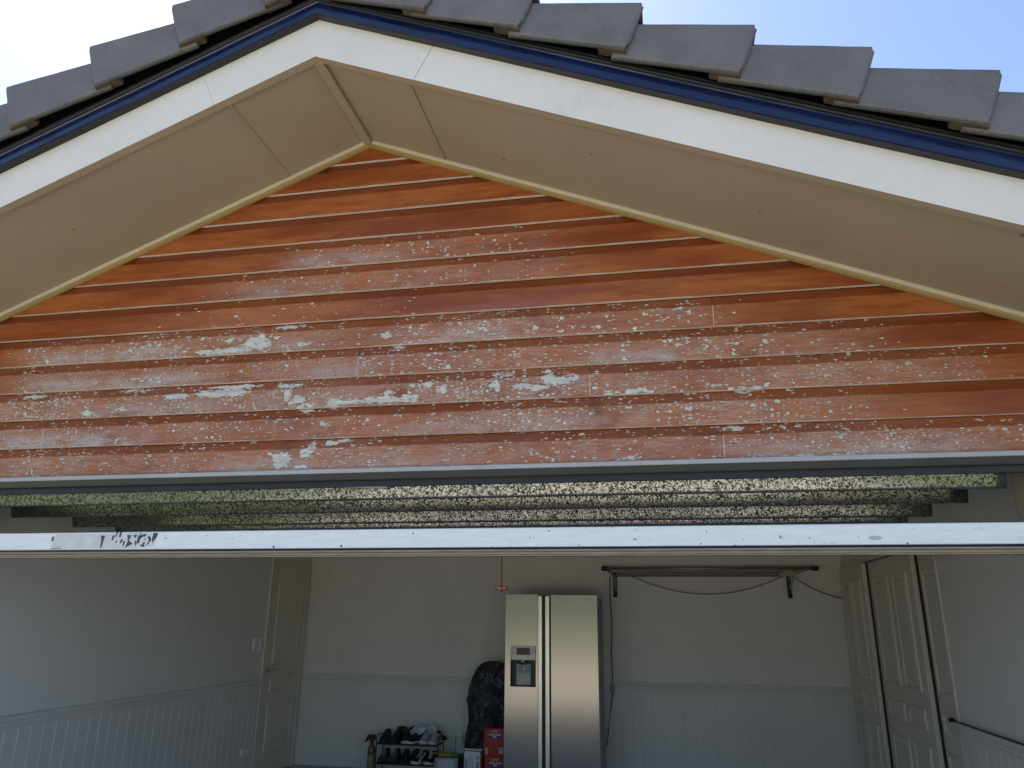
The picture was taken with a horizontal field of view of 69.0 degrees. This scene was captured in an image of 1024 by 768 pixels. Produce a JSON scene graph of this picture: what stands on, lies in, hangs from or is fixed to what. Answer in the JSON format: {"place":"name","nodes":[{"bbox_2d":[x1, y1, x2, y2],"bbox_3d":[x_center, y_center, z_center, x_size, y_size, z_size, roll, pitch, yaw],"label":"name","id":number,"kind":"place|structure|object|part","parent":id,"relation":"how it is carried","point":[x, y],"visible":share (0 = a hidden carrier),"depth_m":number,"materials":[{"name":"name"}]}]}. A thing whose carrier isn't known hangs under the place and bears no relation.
{"place":"outdoors","nodes":[
{"label":"outdoors","id":0,"kind":"place"},
{"bbox_2d":[285,764,353,767],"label":"floor","id":1,"kind":"structure","parent":0,"point":[303,766],"depth_m":7.91,"materials":[{"name":"concrete"}]},
{"bbox_2d":[365,734,375,767],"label":"spray bottle","id":2,"kind":"object","parent":1,"relation":"on","point":[371,753],"visible":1,"depth_m":7.59,"materials":[{"name":"orange plastic"}]},
{"bbox_2d":[374,732,443,767],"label":"shoe rack","id":3,"kind":"object","parent":1,"relation":"on","point":[399,743],"visible":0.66,"depth_m":7.52,"materials":[{"name":"black plastic"}]},
{"bbox_2d":[377,748,389,761],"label":"shoe","id":4,"kind":"object","parent":3,"relation":"on","point":[384,756],"visible":0.91,"depth_m":7.58,"materials":[{"name":"leather"}]},
{"bbox_2d":[379,728,391,741],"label":"shoe","id":5,"kind":"object","parent":3,"relation":"on","point":[386,735],"visible":0.94,"depth_m":7.64,"materials":[{"name":"rubber"}]},
{"bbox_2d":[387,748,400,762],"bbox_3d":[-1.197,3.793,7.602,0.102,0.106,0.260,-3,-18,12],"label":"shoe","id":6,"kind":"object","parent":3,"relation":"on","point":[394,756],"visible":0.94,"depth_m":7.56,"materials":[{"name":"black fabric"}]},
{"bbox_2d":[388,729,402,742],"bbox_3d":[-1.193,3.622,7.666,0.102,0.106,0.260,-4,-18,13],"label":"shoe","id":7,"kind":"object","parent":3,"relation":"on","point":[396,737],"visible":0.94,"depth_m":7.62,"materials":[{"name":"rubber"}]},
{"bbox_2d":[398,749,409,762],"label":"shoe","id":8,"kind":"object","parent":3,"relation":"on","point":[405,755],"visible":0.88,"depth_m":7.54,"materials":[{"name":"rubber"}]},
{"bbox_2d":[397,726,410,736],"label":"shoe","id":9,"kind":"object","parent":3,"relation":"on","point":[403,727],"visible":0.24,"depth_m":7.79,"materials":[{"name":"rubber"}]},
{"bbox_2d":[401,729,408,743],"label":"shoe","id":10,"kind":"object","parent":3,"relation":"on","point":[405,735],"visible":0.87,"depth_m":7.59,"materials":[{"name":"black rubber"}]},
{"bbox_2d":[406,749,419,762],"bbox_3d":[-1.002,3.789,7.585,0.102,0.106,0.260,-4,-18,14],"label":"shoe","id":11,"kind":"object","parent":3,"relation":"on","point":[414,753],"visible":0.73,"depth_m":7.56,"materials":[{"name":"rubber"}]},
{"bbox_2d":[405,733,423,743],"bbox_3d":[-0.993,3.603,7.600,0.102,0.106,0.260,-13,-22,37],"label":"shoe","id":12,"kind":"object","parent":3,"relation":"on","point":[414,738],"visible":0.69,"depth_m":7.55,"materials":[{"name":"rubber"}]},
{"bbox_2d":[409,725,427,734],"bbox_3d":[-0.963,3.548,7.657,0.102,0.106,0.260,-18,-21,-51],"label":"shoe","id":13,"kind":"object","parent":3,"relation":"on","point":[417,729],"visible":0.85,"depth_m":7.62,"materials":[{"name":"white rubber"}]},
{"bbox_2d":[411,750,429,764],"bbox_3d":[-0.926,3.774,7.532,0.102,0.106,0.260,-10,-20,29],"label":"shoe","id":14,"kind":"object","parent":3,"relation":"on","point":[415,760],"visible":0.87,"depth_m":7.50,"materials":[{"name":"black rubber"}]},
{"bbox_2d":[419,730,430,743],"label":"shoe","id":15,"kind":"object","parent":3,"relation":"on","point":[425,737],"visible":0.84,"depth_m":7.54,"materials":[{"name":"white rubber"}]},
{"bbox_2d":[424,750,436,764],"bbox_3d":[-0.808,3.768,7.510,0.102,0.106,0.260,-5,-18,18],"label":"shoe","id":16,"kind":"object","parent":3,"relation":"on","point":[430,759],"visible":0.81,"depth_m":7.45,"materials":[{"name":"rubber"}]},
{"bbox_2d":[427,731,441,744],"bbox_3d":[-0.783,3.600,7.580,0.102,0.106,0.260,-4,-18,15],"label":"shoe","id":17,"kind":"object","parent":3,"relation":"on","point":[433,740],"visible":0.98,"depth_m":7.53,"materials":[{"name":"white fabric"}]},
{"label":"shoe","id":18,"kind":"object","parent":3,"relation":"on","visible":0},
{"bbox_2d":[427,724,436,736],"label":"shoe","id":19,"kind":"object","parent":18,"relation":"on","point":[431,729],"visible":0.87,"depth_m":7.58,"materials":[{"name":"white fabric"}]},
{"bbox_2d":[434,755,462,767],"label":"storage box","id":20,"kind":"object","parent":1,"relation":"on","point":[447,762],"visible":0.67,"depth_m":7.40,"materials":[{"name":"clear plastic"}]},
{"bbox_2d":[434,751,462,756],"bbox_3d":[-0.645,3.719,7.493,0.275,0.041,0.150,-3,-18,10],"label":"wipes pack","id":21,"kind":"object","parent":20,"relation":"on","point":[451,754],"visible":0.98,"depth_m":7.45,"materials":[{"name":"plastic"}]},
{"bbox_2d":[455,728,463,753],"bbox_3d":[-0.539,3.655,7.615,0.080,0.244,0.060,-3,-18,10],"label":"pump bottle","id":22,"kind":"object","parent":20,"relation":"on","point":[459,739],"visible":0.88,"depth_m":7.58,"materials":[{"name":"white plastic"}]},
{"bbox_2d":[463,746,484,767],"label":"open carton","id":23,"kind":"object","parent":1,"relation":"on","point":[473,758],"visible":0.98,"depth_m":7.21,"materials":[{"name":"cardboard"}]},
{"bbox_2d":[462,661,504,765],"bbox_3d":[-0.218,3.387,7.529,0.572,1.100,0.370,-3,-18,10],"label":"covered bundle","id":24,"kind":"object","parent":1,"relation":"on","point":[485,699],"visible":0.59,"depth_m":7.48,"materials":[{"name":"black fabric"}]},
{"bbox_2d":[484,756,502,767],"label":"beer carton","id":25,"kind":"object","parent":1,"relation":"on","point":[493,762],"visible":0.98,"depth_m":7.16,"materials":[{"name":"red cardboard"}]},
{"bbox_2d":[484,726,503,756],"bbox_3d":[-0.154,3.497,7.293,0.210,0.250,0.183,-3,-18,10],"label":"beer carton","id":26,"kind":"object","parent":25,"relation":"on","point":[493,741],"visible":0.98,"depth_m":7.21,"materials":[{"name":"red cardboard"}]},
{"bbox_2d":[503,594,605,767],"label":"fridge","id":27,"kind":"object","parent":1,"relation":"on","point":[554,710],"visible":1,"depth_m":7.14,"materials":[{"name":"grey metal"}]},
{"bbox_3d":[0.094,2.908,7.209,0.332,1.682,0.062,-3,-18,10],"label":"door","id":28,"kind":"part","parent":27,"relation":"part of","materials":[{"name":"silver metal"}]},
{"bbox_3d":[0.603,2.884,7.114,0.463,1.682,0.062,-3,-18,10],"label":"door","id":29,"kind":"part","parent":27,"relation":"part of","materials":[{"name":"silver metal"}]},
{"bbox_2d":[0,0,1023,104],"label":"sky","id":30,"kind":"structure","parent":0,"point":[39,38],"materials":[{"name":"blue"}]},
{"label":"lawn","id":31,"kind":"structure","parent":0,"visible":0},
{"bbox_2d":[0,0,1023,767],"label":"house","id":32,"kind":"structure","parent":31,"relation":"on","point":[352,352],"depth_m":3.81,"materials":[{"name":"orange wood"}]},
{"bbox_2d":[251,558,311,767],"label":"interior door","id":33,"kind":"structure","parent":32,"relation":"in","point":[274,746],"depth_m":7.87,"materials":[{"name":"paint"}]},
{"bbox_2d":[495,557,507,591],"bbox_3d":[-0.078,1.276,5.869,0.096,0.704,0.025,-3,-18,10],"label":"release cord","id":34,"kind":"object","parent":32,"relation":"hanging from","point":[501,588],"visible":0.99,"depth_m":5.77,"materials":[{"name":"red fabric"}]},
{"bbox_2d":[0,473,1023,558],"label":"garage door","id":35,"kind":"structure","parent":32,"relation":"in","point":[856,515],"depth_m":3.66,"materials":[{"name":"white metal"}]},
{"bbox_2d":[606,577,614,745],"bbox_3d":[0.987,2.850,7.699,0.142,1.664,0.052,-3,-18,10],"label":"extension lead","id":36,"kind":"object","parent":32,"relation":"hanging from","point":[612,688],"visible":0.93,"depth_m":7.63,"materials":[{"name":"black plastic"}]},
{"bbox_2d":[601,566,841,598],"bbox_3d":[2.154,2.051,7.697,2.439,0.326,0.158,-3,-18,10],"label":"clothes airer","id":37,"kind":"object","parent":32,"relation":"attached to","point":[789,573],"visible":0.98,"depth_m":7.70,"materials":[{"name":"brown metal"}]},
{"bbox_2d":[948,717,1023,745],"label":"rod","id":38,"kind":"object","parent":32,"relation":"attached to","point":[950,719],"visible":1,"depth_m":4.27,"materials":[{"name":"black metal"}]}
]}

